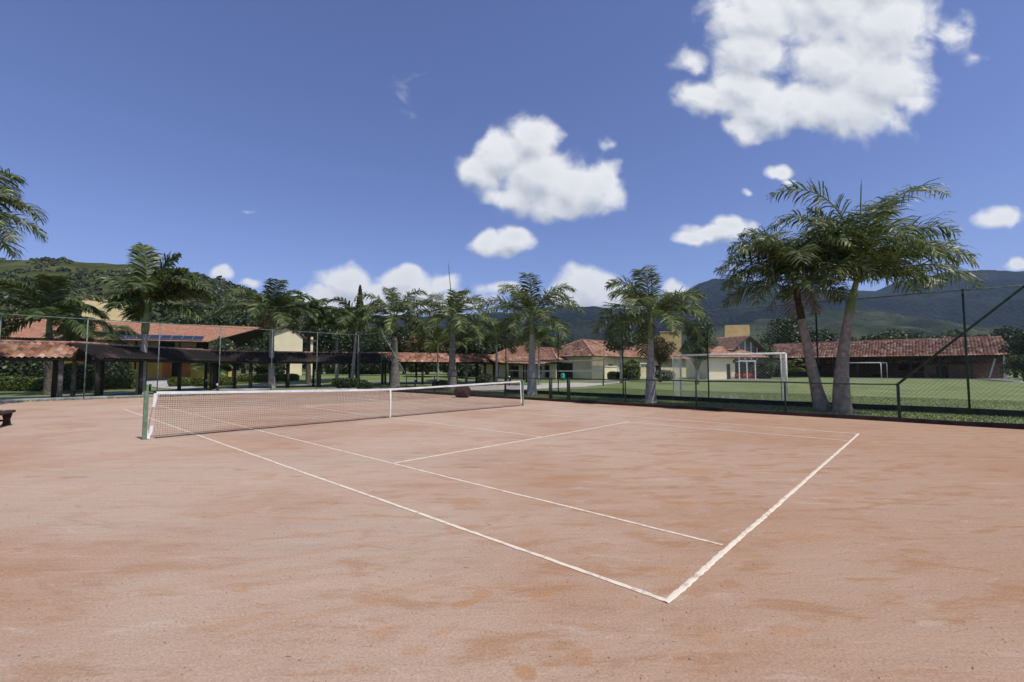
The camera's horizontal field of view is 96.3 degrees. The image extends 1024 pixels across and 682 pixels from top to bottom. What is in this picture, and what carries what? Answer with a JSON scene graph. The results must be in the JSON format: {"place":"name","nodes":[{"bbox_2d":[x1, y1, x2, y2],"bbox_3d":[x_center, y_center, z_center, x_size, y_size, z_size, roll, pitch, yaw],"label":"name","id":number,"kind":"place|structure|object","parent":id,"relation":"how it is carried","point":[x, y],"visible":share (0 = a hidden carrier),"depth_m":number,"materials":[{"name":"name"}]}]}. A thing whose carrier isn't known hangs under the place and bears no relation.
{"place":"outdoors","nodes":[
{"label":"outdoors","id":0,"kind":"place"},
{"bbox_2d":[0,391,134,398],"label":"covered path","id":1,"kind":"structure","parent":0,"point":[77,395],"depth_m":27.64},
{"bbox_2d":[187,363,232,376],"bbox_3d":[-30.815,2.863,46.939,4.298,2.804,4.776,0,-3,0],"label":"shrub","id":2,"kind":"object","parent":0,"point":[198,366],"visible":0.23,"depth_m":46.47,"materials":[{"name":"green plant"}]},
{"bbox_2d":[147,379,274,389],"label":"garden path","id":3,"kind":"structure","parent":0,"point":[162,383],"depth_m":39.13,"materials":[{"name":"grey concrete"}]},
{"bbox_2d":[0,258,482,371],"bbox_3d":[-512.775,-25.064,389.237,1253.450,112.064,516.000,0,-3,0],"label":"garden hill","id":4,"kind":"structure","parent":0,"point":[8,265],"depth_m":385.72,"materials":[{"name":"green plant"}]},
{"bbox_2d":[0,256,439,368],"bbox_3d":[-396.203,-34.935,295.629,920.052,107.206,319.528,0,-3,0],"label":"hillside trees","id":5,"kind":"object","parent":4,"relation":"on","point":[219,291],"visible":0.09,"depth_m":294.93,"materials":[{"name":"green plant"}]},
{"bbox_2d":[236,382,473,386],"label":"paved path","id":6,"kind":"structure","parent":0,"point":[330,384],"depth_m":43.99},
{"bbox_2d":[351,285,365,377],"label":"conifer","id":7,"kind":"object","parent":6,"relation":"on","point":[360,303],"visible":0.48,"depth_m":45.05,"materials":[{"name":"green plant"}]},
{"bbox_2d":[442,324,491,382],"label":"palm tree","id":8,"kind":"object","parent":6,"relation":"on","point":[466,337],"visible":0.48,"depth_m":48.62,"materials":[{"name":"green plant"}]},
{"bbox_2d":[0,371,1023,423],"bbox_3d":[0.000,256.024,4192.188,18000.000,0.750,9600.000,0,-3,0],"label":"ground","id":9,"kind":"structure","parent":0,"point":[666,386],"depth_m":37.84,"materials":[{"name":"green plant"}]},
{"bbox_2d":[0,376,42,391],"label":"hedge","id":10,"kind":"object","parent":9,"relation":"on","point":[6,382],"visible":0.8,"depth_m":32.89,"materials":[{"name":"green plant"}]},
{"bbox_2d":[0,166,49,259],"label":"palm tree","id":11,"kind":"object","parent":9,"relation":"on","point":[14,202],"visible":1,"depth_m":18.86,"materials":[{"name":"green plant"}]},
{"bbox_2d":[0,360,58,376],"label":"shrub","id":12,"kind":"object","parent":9,"relation":"on","point":[23,369],"visible":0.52,"depth_m":36.40,"materials":[{"name":"green plant"}]},
{"bbox_2d":[0,273,114,394],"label":"palm tree","id":13,"kind":"object","parent":9,"relation":"on","point":[44,303],"visible":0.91,"depth_m":28.72,"materials":[{"name":"green plant"}]},
{"bbox_2d":[57,363,95,389],"bbox_3d":[-30.801,2.497,32.372,3.010,1.992,2.607,0,-3,0],"label":"shrub","id":14,"kind":"object","parent":9,"relation":"on","point":[90,379],"visible":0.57,"depth_m":31.55,"materials":[{"name":"green plant"}]},
{"bbox_2d":[41,312,140,390],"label":"palm tree","id":15,"kind":"object","parent":9,"relation":"on","point":[103,333],"visible":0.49,"depth_m":33.80,"materials":[{"name":"green plant"}]},
{"bbox_2d":[63,377,136,390],"bbox_3d":[-32.131,3.298,35.385,5.126,1.011,1.081,3,-5,-41],"label":"hedge","id":16,"kind":"object","parent":9,"relation":"on","point":[115,383],"visible":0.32,"depth_m":36.00,"materials":[{"name":"green plant"}]},
{"bbox_2d":[82,298,131,321],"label":"ochre tower","id":17,"kind":"structure","parent":9,"relation":"on","point":[114,313],"depth_m":55.70,"materials":[{"name":"yellow paint"}]},
{"bbox_2d":[104,362,132,377],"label":"shrub","id":18,"kind":"object","parent":9,"relation":"on","point":[119,369],"visible":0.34,"depth_m":40.48,"materials":[{"name":"green plant"}]},
{"bbox_2d":[2,318,262,379],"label":"garden building","id":19,"kind":"structure","parent":9,"relation":"on","point":[175,340],"depth_m":51.95,"materials":[{"name":"tile"}]},
{"bbox_2d":[92,242,219,394],"bbox_3d":[-22.697,-1.525,29.296,5.706,9.851,6.307,-3,-5,44],"label":"palm tree","id":20,"kind":"object","parent":9,"relation":"on","point":[161,284],"visible":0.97,"depth_m":29.05,"materials":[{"name":"green plant"}]},
{"bbox_2d":[149,317,173,322],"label":"broadleaf tree","id":21,"kind":"object","parent":9,"relation":"on","point":[158,320],"visible":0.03,"depth_m":95.99,"materials":[{"name":"green plant"}]},
{"bbox_2d":[0,388,333,402],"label":"fence weeds","id":22,"kind":"object","parent":9,"relation":"on","point":[36,400],"visible":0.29,"depth_m":24.52,"materials":[{"name":"green plant"}]},
{"bbox_2d":[0,388,356,401],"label":"kerb","id":23,"kind":"structure","parent":9,"relation":"on","point":[63,398],"depth_m":24.08,"materials":[{"name":"concrete"}]},
{"bbox_2d":[0,313,358,400],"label":"chain link fence","id":24,"kind":"object","parent":9,"relation":"on","point":[86,357],"visible":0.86,"depth_m":26.31,"materials":[{"name":"metal"}]},
{"bbox_2d":[165,310,226,325],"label":"broadleaf tree","id":25,"kind":"object","parent":9,"relation":"on","point":[187,320],"visible":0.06,"depth_m":91.23,"materials":[{"name":"green plant"}]},
{"bbox_2d":[167,376,237,386],"bbox_3d":[-28.488,3.715,42.363,5.482,0.963,1.093,3,-4,-37],"label":"hedge","id":26,"kind":"object","parent":9,"relation":"on","point":[184,382],"visible":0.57,"depth_m":41.74,"materials":[{"name":"green plant"}]},
{"bbox_2d":[200,312,231,325],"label":"broadleaf tree","id":27,"kind":"object","parent":9,"relation":"on","point":[224,318],"visible":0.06,"depth_m":93.13,"materials":[{"name":"green plant"}]},
{"bbox_2d":[209,336,245,376],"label":"broadleaf tree","id":28,"kind":"object","parent":9,"relation":"on","point":[228,368],"visible":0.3,"depth_m":49.64,"materials":[{"name":"green plant"}]},
{"bbox_2d":[219,309,262,372],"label":"broadleaf tree","id":29,"kind":"object","parent":9,"relation":"on","point":[242,319],"visible":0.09,"depth_m":86.16,"materials":[{"name":"green plant"}]},
{"bbox_2d":[238,337,267,373],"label":"broadleaf tree","id":30,"kind":"object","parent":9,"relation":"on","point":[257,348],"visible":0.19,"depth_m":51.58,"materials":[{"name":"green plant"}]},
{"bbox_2d":[246,318,278,350],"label":"broadleaf tree","id":31,"kind":"object","parent":9,"relation":"on","point":[265,333],"visible":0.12,"depth_m":82.58,"materials":[{"name":"green plant"}]},
{"bbox_2d":[208,278,319,387],"bbox_3d":[-20.248,-0.449,38.517,7.683,8.825,8.539,0,-3,0],"label":"palm tree","id":32,"kind":"object","parent":9,"relation":"on","point":[270,304],"visible":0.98,"depth_m":37.99,"materials":[{"name":"green plant"}]},
{"bbox_2d":[237,373,298,381],"bbox_3d":[-25.337,3.827,47.868,1.113,0.968,6.062,-3,-5,44],"label":"hedge","id":33,"kind":"object","parent":9,"relation":"on","point":[282,377],"visible":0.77,"depth_m":47.17,"materials":[{"name":"green plant"}]},
{"bbox_2d":[254,364,285,373],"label":"shrub","id":34,"kind":"object","parent":9,"relation":"on","point":[278,368],"visible":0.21,"depth_m":52.87,"materials":[{"name":"green plant"}]},
{"bbox_2d":[0,340,544,397],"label":"covered walkway","id":35,"kind":"structure","parent":9,"relation":"on","point":[128,353],"depth_m":33.80,"materials":[{"name":"wood"}]},
{"bbox_2d":[274,327,315,374],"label":"cream house","id":36,"kind":"structure","parent":9,"relation":"on","point":[296,343],"depth_m":60.95,"materials":[{"name":"paint"}]},
{"bbox_2d":[269,295,345,383],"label":"palm tree","id":37,"kind":"object","parent":9,"relation":"on","point":[318,313],"visible":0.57,"depth_m":44.79,"materials":[{"name":"green plant"}]},
{"bbox_2d":[301,321,341,373],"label":"broadleaf tree","id":38,"kind":"object","parent":9,"relation":"on","point":[323,330],"visible":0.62,"depth_m":72.67,"materials":[{"name":"green plant"}]},
{"bbox_2d":[300,306,367,377],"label":"palm tree","id":39,"kind":"object","parent":9,"relation":"on","point":[321,320],"visible":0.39,"depth_m":46.28,"materials":[{"name":"green plant"}]},
{"bbox_2d":[323,363,363,374],"bbox_3d":[-23.421,3.372,63.884,5.542,2.803,5.740,0,-3,0],"label":"shrub","id":40,"kind":"object","parent":9,"relation":"on","point":[342,368],"visible":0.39,"depth_m":61.67,"materials":[{"name":"green plant"}]},
{"bbox_2d":[330,377,361,387],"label":"shrub","id":41,"kind":"object","parent":9,"relation":"on","point":[341,383],"visible":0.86,"depth_m":35.74,"materials":[{"name":"green plant"}]},
{"bbox_2d":[331,324,366,351],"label":"broadleaf tree","id":42,"kind":"object","parent":9,"relation":"on","point":[348,345],"visible":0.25,"depth_m":75.66,"materials":[{"name":"green plant"}]},
{"bbox_2d":[325,296,390,377],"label":"palm tree","id":43,"kind":"object","parent":9,"relation":"on","point":[347,321],"visible":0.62,"depth_m":40.82,"materials":[{"name":"green plant"}]},
{"bbox_2d":[353,379,372,387],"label":"shrub","id":44,"kind":"object","parent":9,"relation":"on","point":[364,384],"visible":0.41,"depth_m":37.28,"materials":[{"name":"green plant"}]},
{"bbox_2d":[356,328,391,351],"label":"broadleaf tree","id":45,"kind":"object","parent":9,"relation":"on","point":[382,344],"visible":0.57,"depth_m":70.85,"materials":[{"name":"green plant"}]},
{"bbox_2d":[355,363,398,374],"bbox_3d":[-18.166,3.126,61.440,6.100,2.907,5.401,0,-3,0],"label":"shrub","id":46,"kind":"object","parent":9,"relation":"on","point":[369,370],"visible":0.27,"depth_m":59.40,"materials":[{"name":"green plant"}]},
{"bbox_2d":[349,286,439,387],"bbox_3d":[-9.984,-0.326,39.683,7.507,8.715,7.732,0,-3,0],"label":"palm tree","id":47,"kind":"object","parent":9,"relation":"on","point":[395,306],"visible":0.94,"depth_m":39.20,"materials":[{"name":"green plant"}]},
{"bbox_2d":[385,322,417,373],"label":"broadleaf tree","id":48,"kind":"object","parent":9,"relation":"on","point":[403,333],"visible":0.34,"depth_m":74.91,"materials":[{"name":"green plant"}]},
{"bbox_2d":[406,364,436,372],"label":"shrub","id":49,"kind":"object","parent":9,"relation":"on","point":[428,368],"visible":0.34,"depth_m":55.45,"materials":[{"name":"green plant"}]},
{"bbox_2d":[401,331,448,374],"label":"broadleaf tree","id":50,"kind":"object","parent":9,"relation":"on","point":[419,348],"visible":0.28,"depth_m":68.55,"materials":[{"name":"green plant"}]},
{"bbox_2d":[410,322,467,379],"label":"palm tree","id":51,"kind":"object","parent":9,"relation":"on","point":[440,338],"visible":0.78,"depth_m":39.87,"materials":[{"name":"green plant"}]},
{"bbox_2d":[432,380,447,387],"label":"shrub","id":52,"kind":"object","parent":9,"relation":"on","point":[443,382],"visible":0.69,"depth_m":37.37,"materials":[{"name":"green plant"}]},
{"bbox_2d":[410,263,494,390],"bbox_3d":[-4.550,-1.206,34.483,6.751,9.832,6.188,0,-3,0],"label":"palm tree","id":53,"kind":"object","parent":9,"relation":"on","point":[453,309],"visible":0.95,"depth_m":34.19,"materials":[{"name":"green plant"}]},
{"bbox_2d":[439,364,483,377],"bbox_3d":[-6.408,3.539,59.817,5.998,2.588,5.498,0,-3,0],"label":"shrub","id":54,"kind":"object","parent":9,"relation":"on","point":[461,370],"visible":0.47,"depth_m":57.80,"materials":[{"name":"green plant"}]},
{"bbox_2d":[455,332,491,365],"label":"broadleaf tree","id":55,"kind":"object","parent":9,"relation":"on","point":[477,348],"visible":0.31,"depth_m":71.67,"materials":[{"name":"green plant"}]},
{"bbox_2d":[477,374,494,384],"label":"shrub","id":56,"kind":"object","parent":9,"relation":"on","point":[481,380],"visible":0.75,"depth_m":44.25,"materials":[{"name":"green plant"}]},
{"bbox_2d":[471,317,523,384],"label":"palm tree","id":57,"kind":"object","parent":9,"relation":"on","point":[488,338],"visible":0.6,"depth_m":46.93,"materials":[{"name":"green plant"}]},
{"bbox_2d":[487,330,521,354],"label":"broadleaf tree","id":58,"kind":"object","parent":9,"relation":"on","point":[501,346],"visible":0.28,"depth_m":79.47,"materials":[{"name":"green plant"}]},
{"bbox_2d":[0,391,1023,681],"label":"clay court","id":59,"kind":"object","parent":9,"relation":"on","point":[78,457],"visible":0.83,"depth_m":4.13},
{"bbox_2d":[0,410,15,425],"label":"bench","id":60,"kind":"object","parent":59,"relation":"on","point":[6,416],"visible":0.92,"depth_m":12.82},
{"bbox_2d":[142,380,523,439],"bbox_3d":[-3.907,1.990,15.160,0.197,1.140,13.091,-3,-5,42],"label":"tennis net","id":61,"kind":"object","parent":59,"relation":"on","point":[146,434],"visible":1,"depth_m":12.90,"materials":[{"name":"fabric"}]},
{"bbox_2d":[454,386,473,396],"bbox_3d":[-2.611,2.841,25.858,0.918,0.594,1.414,-1,-4,20],"label":"court roller","id":62,"kind":"object","parent":59,"relation":"on","point":[464,391],"visible":0.73,"depth_m":25.28,"materials":[{"name":"brown metal"}]},
{"bbox_2d":[124,396,858,602],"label":"court lines","id":63,"kind":"object","parent":59,"relation":"on","point":[674,594],"visible":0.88,"depth_m":5.05,"materials":[{"name":"white paint"}]},
{"bbox_2d":[0,439,1023,681],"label":"clay grit","id":64,"kind":"object","parent":59,"relation":"on","point":[501,577],"visible":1,"depth_m":3.64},
{"bbox_2d":[487,345,557,379],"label":"verandah house","id":65,"kind":"structure","parent":9,"relation":"on","point":[501,370],"depth_m":71.31,"materials":[{"name":"beige paint"}]},
{"bbox_2d":[486,347,567,379],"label":"house wing","id":66,"kind":"structure","parent":9,"relation":"on","point":[549,357],"depth_m":69.16,"materials":[{"name":"beige paint"}]},
{"bbox_2d":[477,272,586,395],"bbox_3d":[1.181,-0.325,28.440,6.774,7.334,6.386,0,-3,0],"label":"palm tree","id":67,"kind":"object","parent":9,"relation":"on","point":[529,303],"visible":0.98,"depth_m":27.92,"materials":[{"name":"green plant"}]},
{"bbox_2d":[444,381,631,389],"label":"volleyball sand","id":68,"kind":"structure","parent":9,"relation":"on","point":[554,385],"depth_m":43.56,"materials":[{"name":"beige sand"}]},
{"bbox_2d":[513,326,562,384],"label":"palm tree","id":69,"kind":"object","parent":68,"relation":"on","point":[542,330],"visible":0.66,"depth_m":44.82,"materials":[{"name":"green plant"}]},
{"bbox_2d":[540,335,566,347],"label":"broadleaf tree","id":70,"kind":"object","parent":9,"relation":"on","point":[545,344],"visible":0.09,"depth_m":95.00,"materials":[{"name":"green plant"}]},
{"bbox_2d":[506,349,604,385],"bbox_3d":[4.070,2.699,46.670,11.492,3.455,0.192,-2,-4,35],"label":"volleyball net","id":71,"kind":"object","parent":9,"relation":"on","point":[597,367],"visible":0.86,"depth_m":45.84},
{"bbox_2d":[607,371,619,378],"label":"shrub","id":72,"kind":"object","parent":9,"relation":"on","point":[613,374],"visible":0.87,"depth_m":62.12,"materials":[{"name":"green plant"}]},
{"bbox_2d":[602,315,639,382],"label":"broadleaf tree","id":73,"kind":"object","parent":9,"relation":"on","point":[630,341],"visible":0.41,"depth_m":51.69,"materials":[{"name":"green plant"}]},
{"bbox_2d":[552,339,692,379],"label":"tiled house","id":74,"kind":"structure","parent":9,"relation":"on","point":[590,354],"depth_m":69.61,"materials":[{"name":"beige paint"}]},
{"bbox_2d":[619,359,640,378],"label":"shrub","id":75,"kind":"object","parent":9,"relation":"on","point":[636,370],"visible":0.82,"depth_m":61.24,"materials":[{"name":"green plant"}]},
{"bbox_2d":[589,264,711,403],"bbox_3d":[6.719,-0.337,21.676,5.841,6.549,5.553,1,-4,-16],"label":"palm tree","id":76,"kind":"object","parent":9,"relation":"on","point":[641,299],"visible":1,"depth_m":21.40,"materials":[{"name":"green plant"}]},
{"bbox_2d":[645,335,676,381],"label":"broadleaf tree","id":77,"kind":"object","parent":9,"relation":"on","point":[659,355],"visible":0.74,"depth_m":55.34,"materials":[{"name":"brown plant"}]},
{"bbox_2d":[655,369,675,379],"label":"shrub","id":78,"kind":"object","parent":9,"relation":"on","point":[665,374],"visible":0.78,"depth_m":61.05,"materials":[{"name":"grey plant"}]},
{"bbox_2d":[358,388,1023,428],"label":"kerb","id":79,"kind":"structure","parent":9,"relation":"on","point":[945,422],"depth_m":15.71,"materials":[{"name":"grey concrete"}]},
{"bbox_2d":[359,285,1023,422],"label":"chain link fence","id":80,"kind":"object","parent":9,"relation":"on","point":[898,384],"visible":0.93,"depth_m":15.60,"materials":[{"name":"metal"}]},
{"bbox_2d":[679,319,718,383],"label":"broadleaf tree","id":81,"kind":"object","parent":9,"relation":"on","point":[691,341],"visible":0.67,"depth_m":47.61,"materials":[{"name":"green plant"}]},
{"bbox_2d":[386,388,1023,423],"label":"grass strip","id":82,"kind":"object","parent":9,"relation":"on","point":[857,412],"depth_m":18.75,"materials":[{"name":"green plant"}]},
{"bbox_2d":[672,352,787,400],"bbox_3d":[10.964,1.824,23.471,5.308,2.390,1.080,-3,-5,44],"label":"football goal","id":83,"kind":"object","parent":9,"relation":"on","point":[784,359],"visible":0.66,"depth_m":22.82,"materials":[{"name":"white paint"}]},
{"bbox_2d":[751,361,774,378],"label":"shrub","id":84,"kind":"object","parent":9,"relation":"on","point":[761,368],"visible":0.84,"depth_m":71.10,"materials":[{"name":"green plant"}]},
{"bbox_2d":[505,285,1023,409],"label":"chain link fence","id":85,"kind":"object","parent":9,"relation":"on","point":[965,348],"visible":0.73,"depth_m":19.22,"materials":[{"name":"metal"}]},
{"bbox_2d":[506,389,1023,417],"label":"kerb","id":86,"kind":"structure","parent":9,"relation":"on","point":[955,410],"depth_m":19.46,"materials":[{"name":"grey concrete"}]},
{"bbox_2d":[758,342,776,362],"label":"broadleaf tree","id":87,"kind":"object","parent":9,"relation":"on","point":[763,344],"visible":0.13,"depth_m":82.47,"materials":[{"name":"green plant"}]},
{"bbox_2d":[772,364,788,377],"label":"shrub","id":88,"kind":"object","parent":9,"relation":"on","point":[777,369],"visible":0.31,"depth_m":74.69,"materials":[{"name":"green plant"}]},
{"bbox_2d":[548,388,1023,410],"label":"field grass","id":89,"kind":"structure","parent":9,"relation":"on","point":[779,399],"depth_m":24.95,"materials":[{"name":"green plant"}]},
{"bbox_2d":[774,358,806,373],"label":"shrub","id":90,"kind":"object","parent":9,"relation":"on","point":[789,368],"visible":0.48,"depth_m":86.61,"materials":[{"name":"green plant"}]},
{"bbox_2d":[757,315,826,345],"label":"broadleaf tree","id":91,"kind":"object","parent":9,"relation":"on","point":[776,328],"visible":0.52,"depth_m":110.88,"materials":[{"name":"green plant"}]},
{"bbox_2d":[713,223,879,411],"bbox_3d":[10.908,-0.909,17.731,5.436,7.700,5.547,-2,-4,32],"label":"palm tree","id":92,"kind":"object","parent":9,"relation":"on","point":[766,242],"visible":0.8,"depth_m":17.41,"materials":[{"name":"green plant"}]},
{"bbox_2d":[818,328,838,341],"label":"broadleaf tree","id":93,"kind":"object","parent":9,"relation":"on","point":[829,336],"visible":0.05,"depth_m":113.89,"materials":[{"name":"green plant"}]},
{"bbox_2d":[766,177,988,413],"bbox_3d":[13.367,-1.906,17.025,7.134,9.137,6.191,0,-3,0],"label":"palm tree","id":94,"kind":"object","parent":9,"relation":"on","point":[887,255],"visible":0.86,"depth_m":16.53,"materials":[{"name":"green plant"}]},
{"bbox_2d":[858,328,909,340],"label":"broadleaf tree","id":95,"kind":"object","parent":9,"relation":"on","point":[881,336],"visible":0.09,"depth_m":112.94,"materials":[{"name":"green plant"}]},
{"bbox_2d":[769,336,1016,379],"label":"tiled pavilion","id":96,"kind":"structure","parent":9,"relation":"on","point":[896,361],"depth_m":79.56,"materials":[{"name":"tile"}]},
{"bbox_2d":[896,331,929,338],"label":"broadleaf tree","id":97,"kind":"object","parent":9,"relation":"on","point":[913,336],"visible":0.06,"depth_m":113.24,"materials":[{"name":"green plant"}]},
{"bbox_2d":[925,329,971,337],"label":"broadleaf tree","id":98,"kind":"object","parent":9,"relation":"on","point":[950,334],"visible":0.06,"depth_m":111.40,"materials":[{"name":"green plant"}]},
{"bbox_2d":[989,325,1021,377],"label":"broadleaf tree","id":99,"kind":"object","parent":9,"relation":"on","point":[1008,332],"visible":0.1,"depth_m":84.12,"materials":[{"name":"green plant"}]},
{"bbox_2d":[998,326,1023,358],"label":"broadleaf tree","id":100,"kind":"object","parent":9,"relation":"on","point":[1016,344],"visible":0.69,"depth_m":62.35,"materials":[{"name":"green plant"}]},
{"bbox_2d":[1000,354,1023,380],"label":"bush","id":101,"kind":"object","parent":9,"relation":"on","point":[1018,364],"visible":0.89,"depth_m":57.86,"materials":[{"name":"green plant"}]},
{"bbox_2d":[0,0,1023,316],"label":"sky","id":102,"kind":"structure","parent":0,"point":[329,149],"materials":[{"name":"blue"}]},
{"bbox_2d":[660,331,681,354],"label":"ochre tank block","id":103,"kind":"structure","parent":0,"point":[668,338],"depth_m":105.43,"materials":[{"name":"yellow paint"}]},
{"bbox_2d":[365,270,1023,341],"bbox_3d":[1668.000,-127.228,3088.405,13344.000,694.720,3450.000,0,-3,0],"label":"mountains","id":104,"kind":"structure","parent":0,"point":[712,292],"depth_m":2224.92,"materials":[{"name":"green plant"}]},
{"bbox_2d":[706,378,772,379],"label":"terrace","id":105,"kind":"structure","parent":0,"point":[738,379],"depth_m":67.72,"materials":[{"name":"concrete"}]},
{"bbox_2d":[686,325,769,378],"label":"gabled house","id":106,"kind":"structure","parent":105,"relation":"on","point":[722,368],"depth_m":73.24,"materials":[{"name":"beige paint"}]},
{"bbox_2d":[540,309,1022,369],"bbox_3d":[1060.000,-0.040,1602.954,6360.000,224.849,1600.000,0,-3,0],"label":"foothills","id":107,"kind":"structure","parent":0,"point":[869,317],"depth_m":1301.39,"materials":[{"name":"green plant"}]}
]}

